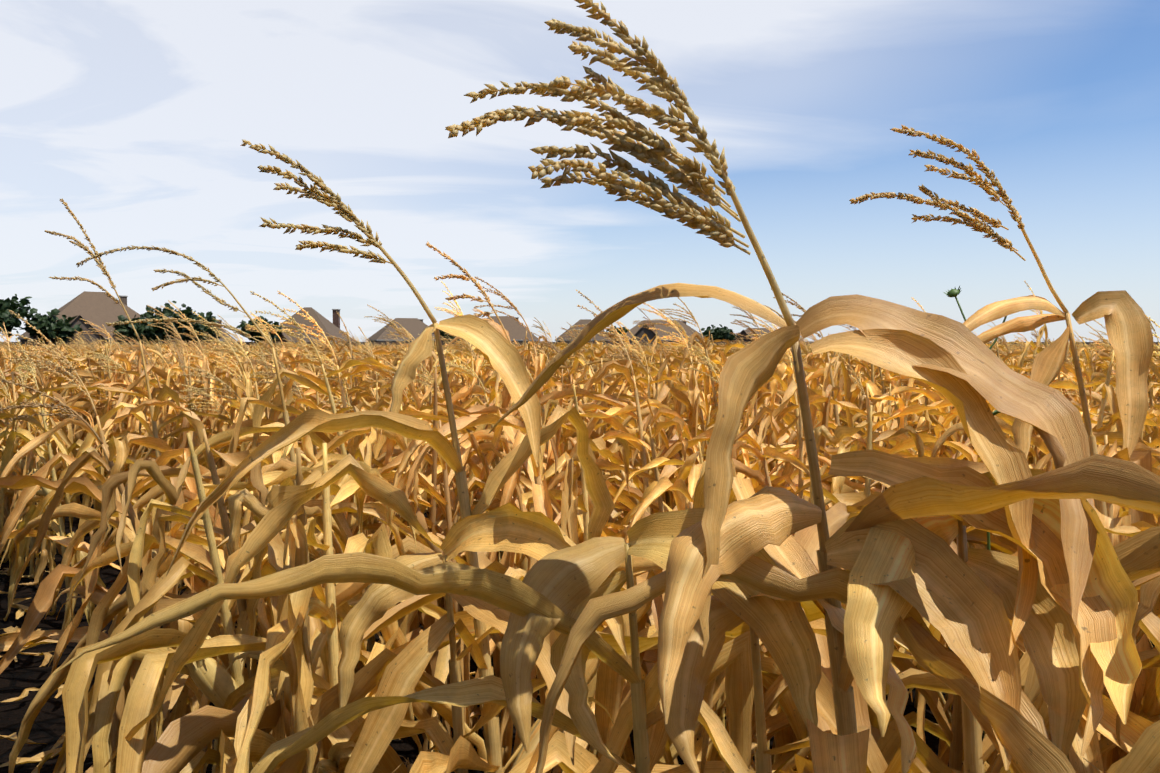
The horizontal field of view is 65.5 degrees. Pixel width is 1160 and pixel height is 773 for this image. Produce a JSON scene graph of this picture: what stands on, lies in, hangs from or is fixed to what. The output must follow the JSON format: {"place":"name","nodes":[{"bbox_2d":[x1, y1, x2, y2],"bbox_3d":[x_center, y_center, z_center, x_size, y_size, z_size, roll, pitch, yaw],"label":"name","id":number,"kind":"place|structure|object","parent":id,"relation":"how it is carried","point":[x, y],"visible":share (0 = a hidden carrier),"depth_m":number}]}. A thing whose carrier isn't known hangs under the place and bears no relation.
{"place":"outdoors","nodes":[
{"label":"outdoors","id":0,"kind":"place"},
{"bbox_2d":[16,291,175,345],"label":"house","id":1,"kind":"structure","parent":0,"point":[99,309],"depth_m":147.62},
{"bbox_2d":[172,320,235,342],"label":"house","id":2,"kind":"structure","parent":0,"point":[221,338],"depth_m":204.61},
{"bbox_2d":[278,307,355,341],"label":"house","id":3,"kind":"structure","parent":0,"point":[328,326],"depth_m":165.55},
{"bbox_2d":[367,318,443,344],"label":"house","id":4,"kind":"structure","parent":0,"point":[414,327],"depth_m":212.77},
{"bbox_2d":[487,316,537,342],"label":"house","id":5,"kind":"structure","parent":0,"point":[515,329],"depth_m":211.19},
{"bbox_2d":[0,494,1154,772],"bbox_3d":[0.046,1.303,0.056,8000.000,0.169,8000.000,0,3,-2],"label":"ground","id":6,"kind":"structure","parent":0,"point":[16,680],"depth_m":3.40},
{"bbox_2d":[0,294,37,336],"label":"tree","id":7,"kind":"object","parent":6,"relation":"on","point":[8,318],"visible":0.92,"depth_m":134.01},
{"bbox_2d":[0,591,105,772],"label":"leaf litter","id":8,"kind":"object","parent":6,"relation":"on","point":[42,758],"visible":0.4,"depth_m":3.23},
{"bbox_2d":[24,308,82,343],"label":"tree","id":9,"kind":"object","parent":6,"relation":"on","point":[50,327],"visible":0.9,"depth_m":138.73},
{"bbox_2d":[113,315,162,344],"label":"tree","id":10,"kind":"object","parent":6,"relation":"on","point":[127,330],"visible":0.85,"depth_m":145.25},
{"bbox_2d":[8,198,310,666],"bbox_3d":[-1.444,0.242,3.300,1.297,1.824,0.543,0,3,-2],"label":"corn","id":11,"kind":"object","parent":6,"relation":"on","point":[194,420],"visible":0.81,"depth_m":3.22},
{"bbox_2d":[134,301,205,342],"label":"tree","id":12,"kind":"object","parent":6,"relation":"on","point":[187,312],"visible":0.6,"depth_m":148.92},
{"bbox_2d":[182,311,221,344],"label":"tree","id":13,"kind":"object","parent":6,"relation":"on","point":[209,317],"visible":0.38,"depth_m":154.85},
{"bbox_2d":[236,316,281,342],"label":"tree","id":14,"kind":"object","parent":6,"relation":"on","point":[243,327],"visible":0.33,"depth_m":156.99},
{"bbox_2d":[63,245,487,734],"bbox_3d":[-0.939,0.381,2.708,1.305,1.600,0.511,0,3,-2],"label":"corn","id":15,"kind":"object","parent":6,"relation":"on","point":[156,492],"visible":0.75,"depth_m":2.70},
{"bbox_2d":[104,140,673,772],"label":"corn","id":16,"kind":"object","parent":6,"relation":"on","point":[406,666],"visible":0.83,"depth_m":1.23},
{"bbox_2d":[53,507,821,772],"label":"corn","id":17,"kind":"object","parent":6,"relation":"on","point":[558,590],"visible":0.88,"depth_m":0.89},
{"bbox_2d":[432,329,467,341],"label":"tree","id":18,"kind":"object","parent":6,"relation":"on","point":[443,334],"visible":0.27,"depth_m":205.80},
{"bbox_2d":[400,241,628,772],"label":"corn","id":19,"kind":"object","parent":6,"relation":"on","point":[513,428],"visible":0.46,"depth_m":2.43},
{"bbox_2d":[215,502,914,772],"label":"corn","id":20,"kind":"object","parent":6,"relation":"on","point":[510,527],"visible":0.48,"depth_m":1.22},
{"bbox_2d":[1,342,1159,345],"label":"fence","id":21,"kind":"object","parent":6,"relation":"on","point":[379,343],"visible":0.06,"depth_m":159.54},
{"bbox_2d":[606,326,628,341],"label":"tree","id":22,"kind":"object","parent":6,"relation":"on","point":[624,329],"visible":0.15,"depth_m":218.61},
{"bbox_2d":[699,324,738,342],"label":"tree","id":23,"kind":"object","parent":6,"relation":"on","point":[720,333],"visible":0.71,"depth_m":229.76},
{"bbox_2d":[590,592,916,772],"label":"corn","id":24,"kind":"object","parent":6,"relation":"on","point":[689,707],"visible":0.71,"depth_m":0.82},
{"bbox_2d":[445,0,1159,772],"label":"corn","id":25,"kind":"object","parent":6,"relation":"on","point":[949,594],"visible":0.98,"depth_m":0.71},
{"bbox_2d":[535,468,1159,772],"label":"corn","id":26,"kind":"object","parent":6,"relation":"on","point":[1049,664],"visible":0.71,"depth_m":0.68},
{"bbox_2d":[793,125,1155,772],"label":"corn","id":27,"kind":"object","parent":6,"relation":"on","point":[1128,329],"visible":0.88,"depth_m":1.44},
{"bbox_2d":[944,286,1006,734],"bbox_3d":[1.024,0.475,2.245,0.260,1.455,0.203,0,3,-2],"label":"weed","id":28,"kind":"object","parent":6,"relation":"on","point":[955,292],"visible":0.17,"depth_m":2.23},
{"bbox_2d":[0,0,1159,345],"label":"sky","id":29,"kind":"structure","parent":0,"point":[137,115]},
{"bbox_2d":[555,319,610,342],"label":"house","id":30,"kind":"structure","parent":0,"point":[587,321],"depth_m":216.32},
{"bbox_2d":[618,320,703,344],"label":"house","id":31,"kind":"structure","parent":0,"point":[637,331],"depth_m":214.67},
{"bbox_2d":[733,328,770,341],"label":"house","id":32,"kind":"structure","parent":0,"point":[744,332],"depth_m":240.80}
]}

